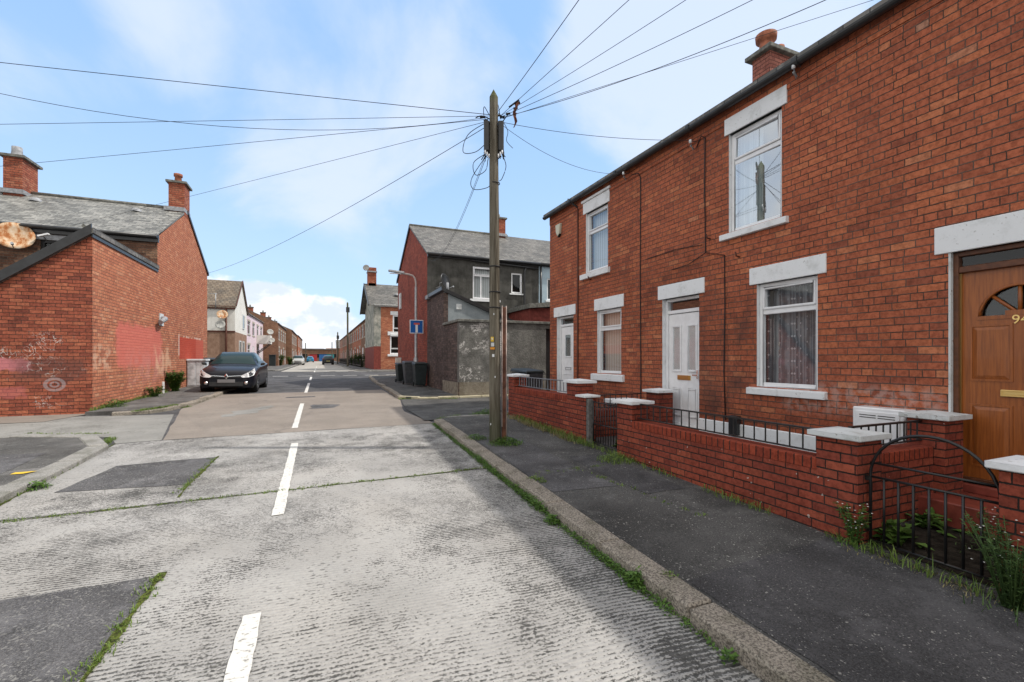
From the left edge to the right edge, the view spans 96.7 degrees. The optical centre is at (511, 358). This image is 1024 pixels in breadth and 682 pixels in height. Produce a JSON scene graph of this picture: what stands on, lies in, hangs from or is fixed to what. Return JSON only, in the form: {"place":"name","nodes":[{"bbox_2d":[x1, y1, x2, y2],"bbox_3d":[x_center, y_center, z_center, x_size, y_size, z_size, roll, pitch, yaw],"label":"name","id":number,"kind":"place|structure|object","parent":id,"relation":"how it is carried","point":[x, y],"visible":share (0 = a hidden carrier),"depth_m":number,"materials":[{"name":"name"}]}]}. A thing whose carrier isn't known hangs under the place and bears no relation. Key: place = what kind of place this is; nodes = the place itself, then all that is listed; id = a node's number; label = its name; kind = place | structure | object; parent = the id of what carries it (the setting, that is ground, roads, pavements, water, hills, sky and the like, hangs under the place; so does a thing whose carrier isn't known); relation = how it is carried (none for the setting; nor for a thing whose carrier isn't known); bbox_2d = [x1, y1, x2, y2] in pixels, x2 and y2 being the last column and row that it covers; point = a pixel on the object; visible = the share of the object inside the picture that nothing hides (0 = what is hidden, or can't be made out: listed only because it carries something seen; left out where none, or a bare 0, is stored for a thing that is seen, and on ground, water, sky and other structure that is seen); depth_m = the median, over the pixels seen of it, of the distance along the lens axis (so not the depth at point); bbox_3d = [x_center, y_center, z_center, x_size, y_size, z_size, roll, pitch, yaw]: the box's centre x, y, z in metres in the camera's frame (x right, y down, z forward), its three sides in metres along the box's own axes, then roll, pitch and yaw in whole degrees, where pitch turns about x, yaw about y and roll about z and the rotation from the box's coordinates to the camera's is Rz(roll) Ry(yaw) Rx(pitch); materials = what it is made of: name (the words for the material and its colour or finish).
{"place":"outdoors","nodes":[
{"label":"outdoors","id":0,"kind":"place"},
{"bbox_2d":[0,414,84,423],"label":"path","id":1,"kind":"structure","parent":0,"point":[24,419],"depth_m":9.77,"materials":[{"name":"beige concrete"}]},
{"bbox_2d":[0,438,86,485],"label":"pavement","id":2,"kind":"structure","parent":0,"point":[54,449],"depth_m":6.53,"materials":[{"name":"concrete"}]},
{"bbox_2d":[0,453,44,473],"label":"pavement patch","id":3,"kind":"object","parent":2,"relation":"on","point":[9,461],"visible":1,"depth_m":5.99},
{"bbox_2d":[0,414,173,443],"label":"alley","id":4,"kind":"structure","parent":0,"point":[132,428],"depth_m":8.79,"materials":[{"name":"concrete"}]},
{"bbox_2d":[85,386,225,415],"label":"pavement","id":5,"kind":"structure","parent":0,"point":[186,394],"depth_m":12.75,"materials":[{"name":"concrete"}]},
{"bbox_2d":[164,370,185,390],"bbox_3d":[-11.746,0.784,15.826,0.765,0.761,0.752,0,0,-23],"label":"shrub","id":6,"kind":"object","parent":5,"relation":"on","point":[174,380],"visible":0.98,"depth_m":15.73,"materials":[{"name":"green plant"}]},
{"bbox_2d":[186,359,209,386],"bbox_3d":[-12.767,0.620,18.535,0.660,1.160,0.780,0,0,-23],"label":"utility cabinet","id":7,"kind":"object","parent":5,"relation":"on","point":[194,366],"visible":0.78,"depth_m":18.18,"materials":[{"name":"metal"}]},
{"bbox_2d":[0,423,484,520],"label":"road","id":8,"kind":"structure","parent":0,"point":[246,464],"depth_m":6.24,"materials":[{"name":"concrete"}]},
{"bbox_2d":[27,480,52,491],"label":"weed clump","id":9,"kind":"object","parent":8,"relation":"on","point":[41,484],"visible":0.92,"depth_m":5.03,"materials":[{"name":"green plant"}]},
{"bbox_2d":[54,457,215,492],"bbox_3d":[-4.548,1.434,5.648,1.294,0.040,1.374,0,0,-23],"label":"asphalt patch","id":10,"kind":"object","parent":8,"relation":"on","point":[170,473],"visible":0.98,"depth_m":5.55,"materials":[{"name":"asphalt"}]},
{"bbox_2d":[163,390,432,439],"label":"road","id":11,"kind":"structure","parent":0,"point":[364,408],"depth_m":10.63,"materials":[{"name":"beige concrete"}]},
{"bbox_2d":[221,405,273,416],"bbox_3d":[-6.539,1.299,11.313,0.731,0.037,2.309,0,0,-11],"label":"asphalt patch","id":12,"kind":"object","parent":11,"relation":"on","point":[253,410],"visible":1,"depth_m":11.09,"materials":[{"name":"asphalt"}]},
{"bbox_2d":[281,361,354,371],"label":"road","id":13,"kind":"structure","parent":0,"point":[310,366],"depth_m":45.63,"materials":[{"name":"asphalt"}]},
{"bbox_2d":[1,361,689,624],"bbox_3d":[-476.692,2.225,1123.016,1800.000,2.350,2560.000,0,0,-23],"label":"ground","id":14,"kind":"structure","parent":0,"point":[289,382],"depth_m":20.73,"materials":[{"name":"concrete"}]},
{"bbox_2d":[0,146,42,199],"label":"terraced house","id":15,"kind":"structure","parent":14,"relation":"on","point":[21,180],"depth_m":15.81,"materials":[{"name":"brick"}]},
{"bbox_2d":[0,434,107,502],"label":"kerb","id":16,"kind":"structure","parent":14,"relation":"on","point":[95,444],"depth_m":5.90,"materials":[{"name":"concrete"}]},
{"bbox_2d":[0,223,158,416],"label":"outhouse","id":17,"kind":"structure","parent":14,"relation":"on","point":[78,321],"depth_m":10.48,"materials":[{"name":"brick"}]},
{"bbox_2d":[0,173,208,390],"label":"corner house","id":18,"kind":"structure","parent":14,"relation":"on","point":[164,238],"depth_m":16.16,"materials":[{"name":"brick"}]},
{"bbox_2d":[0,222,35,248],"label":"satellite dish","id":19,"kind":"object","parent":18,"relation":"attached to","point":[13,235],"visible":1,"depth_m":13.32,"materials":[{"name":"metal"}]},
{"bbox_2d":[112,388,237,415],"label":"kerb","id":20,"kind":"structure","parent":14,"relation":"on","point":[190,403],"depth_m":11.54,"materials":[{"name":"concrete"}]},
{"bbox_2d":[207,279,248,357],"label":"corner house","id":21,"kind":"structure","parent":14,"relation":"on","point":[231,335],"depth_m":37.21,"materials":[{"name":"white paint"}]},
{"bbox_2d":[199,352,267,391],"bbox_3d":[-10.528,0.500,17.445,2.031,1.486,4.125,1,0,-22],"label":"parked car","id":22,"kind":"object","parent":14,"relation":"on","point":[248,371],"visible":1,"depth_m":16.02,"materials":[{"name":"black paint"}]},
{"bbox_2d":[247,313,256,352],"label":"terraced house","id":23,"kind":"structure","parent":14,"relation":"on","point":[251,332],"depth_m":46.64,"materials":[{"name":"pink paint"}]},
{"bbox_2d":[256,318,263,358],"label":"terraced house","id":24,"kind":"structure","parent":14,"relation":"on","point":[259,327],"depth_m":52.93,"materials":[{"name":"white paint"}]},
{"bbox_2d":[257,335,271,352],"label":"balcony box","id":25,"kind":"object","parent":24,"relation":"attached to","point":[262,339],"visible":0.98,"depth_m":50.75,"materials":[{"name":"white plastic"}]},
{"bbox_2d":[248,310,283,365],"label":"terraced house","id":26,"kind":"structure","parent":14,"relation":"on","point":[274,347],"depth_m":56.74,"materials":[{"name":"brick"}]},
{"bbox_2d":[248,305,286,364],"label":"terraced house","id":27,"kind":"structure","parent":14,"relation":"on","point":[250,308],"depth_m":66.52,"materials":[{"name":"white paint"}]},
{"bbox_2d":[260,310,295,363],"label":"terraced house","id":28,"kind":"structure","parent":14,"relation":"on","point":[290,342],"depth_m":71.16,"materials":[{"name":"brick"}]},
{"bbox_2d":[302,349,335,360],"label":"long building","id":29,"kind":"structure","parent":14,"relation":"on","point":[317,351],"depth_m":151.75,"materials":[{"name":"black"}]},
{"bbox_2d":[355,323,360,356],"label":"terraced house","id":30,"kind":"structure","parent":14,"relation":"on","point":[358,338],"depth_m":57.31,"materials":[{"name":"brick"}]},
{"bbox_2d":[360,319,364,366],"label":"terraced house","id":31,"kind":"structure","parent":14,"relation":"on","point":[362,323],"depth_m":50.90,"materials":[{"name":"brick"}]},
{"bbox_2d":[360,267,397,368],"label":"corner house","id":32,"kind":"structure","parent":14,"relation":"on","point":[379,307],"depth_m":39.24,"materials":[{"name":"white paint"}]},
{"bbox_2d":[388,332,397,355],"bbox_3d":[-10.067,-1.210,39.418,1.430,2.120,0.565,0,0,-23],"label":"window","id":33,"kind":"structure","parent":32,"relation":"in","point":[393,339],"depth_m":39.29,"materials":[{"name":"white plastic"}]},
{"bbox_2d":[390,311,397,335],"bbox_3d":[-9.961,-2.960,39.462,1.200,2.120,0.565,0,0,-23],"label":"window","id":34,"kind":"structure","parent":32,"relation":"in","point":[395,313],"depth_m":39.24,"materials":[{"name":"white plastic"}]},
{"bbox_2d":[369,375,402,398],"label":"kerb","id":35,"kind":"structure","parent":14,"relation":"on","point":[394,393],"depth_m":17.89,"materials":[{"name":"concrete"}]},
{"bbox_2d":[399,394,507,398],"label":"kerb","id":36,"kind":"structure","parent":14,"relation":"on","point":[439,397],"depth_m":14.27,"materials":[{"name":"concrete"}]},
{"bbox_2d":[396,214,540,385],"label":"corner house","id":37,"kind":"structure","parent":14,"relation":"on","point":[462,262],"depth_m":20.58,"materials":[{"name":"grey brick"}]},
{"bbox_2d":[470,266,488,301],"bbox_3d":[-1.281,-3.245,20.165,1.400,1.570,0.655,0,0,-23],"label":"window","id":38,"kind":"structure","parent":37,"relation":"in","point":[480,274],"depth_m":19.99,"materials":[{"name":"white plastic"}]},
{"bbox_2d":[509,273,522,294],"bbox_3d":[0.124,-3.340,20.707,0.710,1.000,0.555,0,0,-23],"label":"window","id":39,"kind":"structure","parent":37,"relation":"in","point":[515,278],"depth_m":20.66,"materials":[{"name":"white plastic"}]},
{"bbox_2d":[425,282,513,389],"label":"outhouse","id":40,"kind":"structure","parent":14,"relation":"on","point":[446,304],"depth_m":16.99,"materials":[{"name":"concrete"}]},
{"bbox_2d":[442,319,549,395],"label":"yard wall","id":41,"kind":"structure","parent":14,"relation":"on","point":[466,357],"depth_m":15.23,"materials":[{"name":"paint"}]},
{"bbox_2d":[546,329,549,390],"bbox_3d":[1.516,0.140,16.097,0.820,2.320,0.050,0,0,-23],"label":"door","id":42,"kind":"structure","parent":41,"relation":"in","point":[547,330],"depth_m":15.97,"materials":[{"name":"plastic"}]},
{"bbox_2d":[507,302,549,321],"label":"shed","id":43,"kind":"structure","parent":14,"relation":"on","point":[540,312],"depth_m":18.58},
{"bbox_2d":[508,236,549,302],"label":"terraced house","id":44,"kind":"structure","parent":14,"relation":"on","point":[539,250],"depth_m":21.76,"materials":[{"name":"white paint"}]},
{"bbox_2d":[507,373,676,442],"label":"garden wall","id":45,"kind":"structure","parent":14,"relation":"on","point":[566,412],"depth_m":7.99,"materials":[{"name":"red brick"}]},
{"bbox_2d":[434,419,834,681],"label":"kerb","id":46,"kind":"structure","parent":14,"relation":"on","point":[762,657],"depth_m":2.86,"materials":[{"name":"concrete"}]},
{"bbox_2d":[542,157,737,408],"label":"terraced house","id":47,"kind":"structure","parent":14,"relation":"on","point":[596,290],"depth_m":10.22,"materials":[{"name":"brick"}]},
{"bbox_2d":[554,304,575,392],"bbox_3d":[1.612,-0.084,11.684,0.642,2.473,1.090,0,0,-23],"label":"door","id":48,"kind":"structure","parent":47,"relation":"in","point":[566,330],"depth_m":11.69,"materials":[{"name":"white plastic"}]},
{"bbox_2d":[580,189,609,280],"bbox_3d":[2.133,-2.735,10.389,0.675,1.790,1.140,0,0,-23],"label":"window","id":49,"kind":"structure","parent":47,"relation":"in","point":[600,231],"depth_m":10.38,"materials":[{"name":"white plastic"}]},
{"bbox_2d":[591,294,624,381],"bbox_3d":[2.322,-0.415,9.943,0.675,1.810,1.170,0,0,-23],"label":"window","id":50,"kind":"structure","parent":47,"relation":"in","point":[612,328],"depth_m":9.95,"materials":[{"name":"white plastic"}]},
{"bbox_2d":[634,21,856,452],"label":"terraced house","id":51,"kind":"structure","parent":14,"relation":"on","point":[760,323],"depth_m":6.51,"materials":[{"name":"brick"}]},
{"bbox_2d":[658,277,704,427],"bbox_3d":[3.183,-0.064,7.983,0.642,2.493,1.090,0,0,-23],"label":"door","id":52,"kind":"structure","parent":51,"relation":"in","point":[682,327],"depth_m":7.92,"materials":[{"name":"white plastic"}]},
{"bbox_2d":[719,84,788,241],"bbox_3d":[3.717,-2.725,6.657,0.675,1.850,1.090,0,0,-23],"label":"window","id":53,"kind":"structure","parent":51,"relation":"in","point":[756,148],"depth_m":6.64,"materials":[{"name":"white plastic"}]},
{"bbox_2d":[746,253,827,399],"bbox_3d":[3.909,-0.388,6.205,0.675,1.805,1.110,0,0,-23],"label":"window","id":54,"kind":"structure","parent":51,"relation":"in","point":[788,308],"depth_m":6.18,"materials":[{"name":"white plastic"}]},
{"bbox_2d":[612,398,972,544],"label":"garden wall","id":55,"kind":"structure","parent":14,"relation":"on","point":[806,488],"depth_m":4.28,"materials":[{"name":"red brick"}]},
{"bbox_2d":[865,435,998,581],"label":"garden gate","id":56,"kind":"structure","parent":55,"relation":"attached to","point":[870,476],"depth_m":3.29,"materials":[{"name":"black metal"}]},
{"bbox_2d":[847,0,1023,537],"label":"terraced house","id":57,"kind":"structure","parent":14,"relation":"on","point":[940,205],"depth_m":4.52,"materials":[{"name":"brick"}]},
{"bbox_2d":[853,405,915,444],"bbox_3d":[4.024,0.885,4.935,0.235,0.690,0.500,0,0,-23],"label":"meter cabinet","id":58,"kind":"object","parent":57,"relation":"attached to","point":[864,415],"visible":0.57,"depth_m":4.87,"materials":[{"name":"white plastic"}]},
{"bbox_2d":[934,210,1023,483],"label":"door","id":59,"kind":"structure","parent":57,"relation":"in","point":[986,285],"depth_m":4.32,"materials":[{"name":"brown wood"}]},
{"bbox_2d":[984,455,1023,591],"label":"garden wall","id":60,"kind":"structure","parent":14,"relation":"on","point":[1011,488],"depth_m":2.83,"materials":[{"name":"red brick"}]},
{"bbox_2d":[334,361,394,369],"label":"pavement","id":61,"kind":"structure","parent":0,"point":[354,367],"depth_m":43.76,"materials":[{"name":"concrete"}]},
{"bbox_2d":[346,302,349,365],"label":"telegraph pole","id":62,"kind":"object","parent":61,"relation":"on","point":[347,309],"visible":0.98,"depth_m":53.60,"materials":[{"name":"brown wood"}]},
{"bbox_2d":[0,469,762,681],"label":"road","id":63,"kind":"structure","parent":0,"point":[482,575],"depth_m":3.06,"materials":[{"name":"concrete"}]},
{"bbox_2d":[0,576,154,681],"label":"asphalt patch","id":64,"kind":"object","parent":63,"relation":"on","point":[46,637],"visible":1,"depth_m":2.60,"materials":[{"name":"grey asphalt"}]},
{"bbox_2d":[79,571,166,681],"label":"moss","id":65,"kind":"object","parent":63,"relation":"on","point":[124,626],"visible":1,"depth_m":2.59,"materials":[{"name":"plant"}]},
{"bbox_2d":[2,468,476,521],"bbox_3d":[-2.636,1.471,5.020,4.874,0.006,0.036,0,0,-25],"label":"moss","id":66,"kind":"object","parent":63,"relation":"on","point":[238,495],"visible":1,"depth_m":4.77,"materials":[{"name":"plant"}]},
{"bbox_2d":[223,612,260,681],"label":"line","id":67,"kind":"object","parent":63,"relation":"on","point":[239,666],"visible":1,"depth_m":2.42,"materials":[{"name":"white paint"}]},
{"bbox_2d":[271,443,297,515],"bbox_3d":[-2.893,1.442,5.894,0.116,0.100,3.398,0,0,-23],"label":"line","id":68,"kind":"object","parent":63,"relation":"on","point":[280,503],"visible":1,"depth_m":5.30,"materials":[{"name":"white paint"}]},
{"bbox_2d":[0,390,707,681],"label":"joint grass","id":69,"kind":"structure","parent":63,"relation":"on","point":[108,439],"depth_m":4.75,"materials":[{"name":"plant"}]},
{"bbox_2d":[430,422,718,650],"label":"kerb weeds","id":70,"kind":"object","parent":63,"relation":"on","point":[535,502],"visible":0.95,"depth_m":3.75,"materials":[{"name":"green plant"}]},
{"bbox_2d":[618,565,647,593],"bbox_3d":[0.871,1.506,3.128,0.240,0.132,0.254,0,0,-23],"label":"weed clump","id":71,"kind":"object","parent":63,"relation":"on","point":[633,576],"visible":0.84,"depth_m":3.11,"materials":[{"name":"green plant"}]},
{"bbox_2d":[716,646,738,664],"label":"weed clump","id":72,"kind":"object","parent":63,"relation":"on","point":[733,656],"visible":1,"depth_m":2.38,"materials":[{"name":"green plant"}]},
{"bbox_2d":[372,375,457,398],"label":"pavement","id":73,"kind":"structure","parent":0,"point":[407,389],"depth_m":17.42,"materials":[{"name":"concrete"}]},
{"bbox_2d":[395,363,403,381],"bbox_3d":[-5.186,0.677,21.296,0.500,0.915,0.670,0,0,-29],"label":"wheelie bin","id":74,"kind":"object","parent":73,"relation":"on","point":[399,372],"visible":0.52,"depth_m":21.03,"materials":[{"name":"plastic"}]},
{"bbox_2d":[388,269,417,361],"bbox_3d":[-4.607,-1.193,19.337,1.250,5.051,0.200,0,0,-23],"label":"street lamp","id":75,"kind":"object","parent":73,"relation":"on","point":[413,276],"visible":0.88,"depth_m":19.48,"materials":[{"name":"metal"}]},
{"bbox_2d":[410,320,422,333],"bbox_3d":[-4.071,-1.340,19.419,0.580,0.580,0.028,0,0,-23],"label":"road sign","id":76,"kind":"object","parent":75,"relation":"attached to","point":[416,326],"visible":1,"depth_m":19.40,"materials":[{"name":"blue metal"}]},
{"bbox_2d":[402,361,413,383],"bbox_3d":[-4.456,0.632,19.762,0.560,1.022,0.748,0,0,-23],"label":"wheelie bin","id":77,"kind":"object","parent":73,"relation":"on","point":[407,372],"visible":0.63,"depth_m":19.47,"materials":[{"name":"grey plastic"}]},
{"bbox_2d":[412,362,427,385],"bbox_3d":[-3.782,0.653,18.635,0.548,1.001,0.732,0,0,-23],"label":"wheelie bin","id":78,"kind":"object","parent":73,"relation":"on","point":[419,372],"visible":0.98,"depth_m":18.37,"materials":[{"name":"plastic"}]},
{"bbox_2d":[0,0,880,348],"label":"sky","id":79,"kind":"structure","parent":0,"point":[446,55],"materials":[{"name":"blue"}]},
{"bbox_2d":[401,396,507,419],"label":"alley","id":80,"kind":"structure","parent":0,"point":[428,409],"depth_m":12.23,"materials":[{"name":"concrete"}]},
{"bbox_2d":[510,368,543,389],"bbox_3d":[0.347,0.761,10.990,0.560,1.022,0.748,0,0,-34],"label":"wheelie bin","id":81,"kind":"object","parent":80,"relation":"on","point":[535,373],"visible":0.4,"depth_m":10.74,"materials":[{"name":"grey plastic"}]},
{"bbox_2d":[442,414,1003,681],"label":"pavement","id":82,"kind":"structure","parent":0,"point":[674,537],"depth_m":4.05,"materials":[{"name":"grey asphalt"}]},
{"bbox_2d":[463,89,517,442],"bbox_3d":[-0.348,-1.292,7.319,0.877,6.076,0.203,0,0,-11],"label":"telegraph pole","id":83,"kind":"object","parent":82,"relation":"on","point":[493,145],"visible":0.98,"depth_m":7.27,"materials":[{"name":"brown wood"}]},
{"bbox_2d":[0,93,486,129],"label":"overhead wire","id":84,"kind":"object","parent":83,"relation":"attached to","point":[236,127],"visible":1,"depth_m":6.47,"materials":[{"name":"black"}]},
{"bbox_2d":[0,62,488,114],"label":"overhead wire","id":85,"kind":"object","parent":83,"relation":"attached to","point":[239,88],"visible":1,"depth_m":7.02,"materials":[{"name":"black"}]},
{"bbox_2d":[5,119,484,165],"bbox_3d":[-10.393,-3.874,9.163,20.385,0.060,0.007,0,0,10],"label":"overhead wire","id":86,"kind":"object","parent":83,"relation":"attached to","point":[246,142],"visible":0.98,"depth_m":8.12,"materials":[{"name":"black"}]},
{"bbox_2d":[31,116,472,123],"bbox_3d":[-10.750,-3.550,6.957,20.799,0.707,0.007,0,0,-2],"label":"overhead wire","id":87,"kind":"object","parent":83,"relation":"attached to","point":[245,120],"visible":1,"depth_m":7.19,"materials":[{"name":"black"}]},
{"bbox_2d":[75,122,483,224],"bbox_3d":[-6.876,-3.935,10.602,14.569,0.237,0.007,0,0,27],"label":"overhead wire","id":88,"kind":"object","parent":83,"relation":"attached to","point":[289,171],"visible":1,"depth_m":9.51,"materials":[{"name":"black"}]},
{"bbox_2d":[210,128,483,272],"bbox_3d":[-7.425,-3.791,14.445,0.010,0.429,20.030,0,0,-45],"label":"overhead wire","id":89,"kind":"object","parent":83,"relation":"attached to","point":[366,197],"visible":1,"depth_m":9.99,"materials":[{"name":"black"}]},
{"bbox_2d":[502,0,751,116],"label":"overhead wire","id":90,"kind":"object","parent":83,"relation":"attached to","point":[635,56],"visible":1,"depth_m":6.18,"materials":[{"name":"black"}]},
{"bbox_2d":[501,0,824,117],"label":"overhead wire","id":91,"kind":"object","parent":83,"relation":"attached to","point":[677,60],"visible":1,"depth_m":5.42,"materials":[{"name":"black"}]},
{"bbox_2d":[501,0,871,118],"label":"overhead wire","id":92,"kind":"object","parent":83,"relation":"attached to","point":[696,56],"visible":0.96,"depth_m":6.69,"materials":[{"name":"black"}]},
{"bbox_2d":[471,434,617,491],"bbox_3d":[0.195,1.385,6.460,0.814,0.096,3.257,0,0,-23],"label":"pavement patch","id":93,"kind":"object","parent":82,"relation":"on","point":[530,460],"visible":0.85,"depth_m":5.84,"materials":[{"name":"grey asphalt"}]},
{"bbox_2d":[488,435,523,445],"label":"weed clump","id":94,"kind":"object","parent":93,"relation":"on","point":[507,440],"visible":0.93,"depth_m":7.18,"materials":[{"name":"green plant"}]},
{"bbox_2d":[586,399,592,443],"bbox_3d":[1.245,1.077,7.305,0.080,0.845,0.075,0,0,-23],"label":"gate post","id":95,"kind":"object","parent":82,"relation":"on","point":[589,419],"visible":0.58,"depth_m":7.28,"materials":[{"name":"concrete"}]},
{"bbox_2d":[593,401,616,448],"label":"garden gate","id":96,"kind":"structure","parent":95,"relation":"attached to","point":[603,425],"depth_m":6.94,"materials":[{"name":"metal"}]},
{"bbox_2d":[568,454,683,493],"bbox_3d":[1.364,1.419,5.738,0.612,0.050,1.716,0,0,-23],"label":"pavement patch","id":97,"kind":"object","parent":82,"relation":"on","point":[639,479],"visible":0.97,"depth_m":5.56,"materials":[{"name":"asphalt"}]},
{"bbox_2d":[597,452,633,464],"bbox_3d":[1.444,1.352,6.243,0.559,0.117,0.566,0,0,10],"label":"weed clump","id":98,"kind":"object","parent":97,"relation":"on","point":[612,458],"visible":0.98,"depth_m":6.19,"materials":[{"name":"green plant"}]},
{"bbox_2d":[507,413,1023,619],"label":"wall weeds","id":99,"kind":"object","parent":82,"relation":"on","point":[581,441],"depth_m":4.31,"materials":[{"name":"green plant"}]},
{"bbox_2d":[831,501,879,550],"bbox_3d":[2.759,1.319,3.639,0.356,0.352,0.340,0,0,-23],"label":"flowering weed","id":100,"kind":"object","parent":82,"relation":"on","point":[850,529],"visible":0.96,"depth_m":3.62,"materials":[{"name":"green plant"}]},
{"bbox_2d":[688,537,1023,681],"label":"pavement patch","id":101,"kind":"object","parent":82,"relation":"on","point":[838,610],"visible":0.97,"depth_m":2.66,"materials":[{"name":"grey asphalt"}]},
{"bbox_2d":[958,509,1023,625],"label":"flowering weed","id":102,"kind":"object","parent":101,"relation":"on","point":[1010,582],"visible":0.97,"depth_m":2.76,"materials":[{"name":"green plant"}]},
{"bbox_2d":[872,523,998,586],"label":"garden soil","id":103,"kind":"structure","parent":0,"point":[953,552],"depth_m":3.55,"materials":[{"name":"soil"}]},
{"bbox_2d":[872,519,934,550],"bbox_3d":[3.124,1.416,3.737,0.402,0.160,0.484,0,0,21],"label":"broad leaf plant","id":104,"kind":"object","parent":103,"relation":"on","point":[891,528],"visible":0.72,"depth_m":3.70,"materials":[{"name":"plant"}]},
{"bbox_2d":[905,507,969,537],"bbox_3d":[3.684,1.421,3.988,0.448,0.153,0.452,0,0,-23],"label":"broad leaf plant","id":105,"kind":"object","parent":103,"relation":"on","point":[921,519],"visible":0.76,"depth_m":3.97,"materials":[{"name":"plant"}]},
{"bbox_2d":[955,507,998,562],"bbox_3d":[3.680,1.326,3.471,0.474,0.375,0.495,0,0,25],"label":"trailing weed","id":106,"kind":"object","parent":103,"relation":"on","point":[984,528],"visible":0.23,"depth_m":3.55,"materials":[{"name":"green plant"}]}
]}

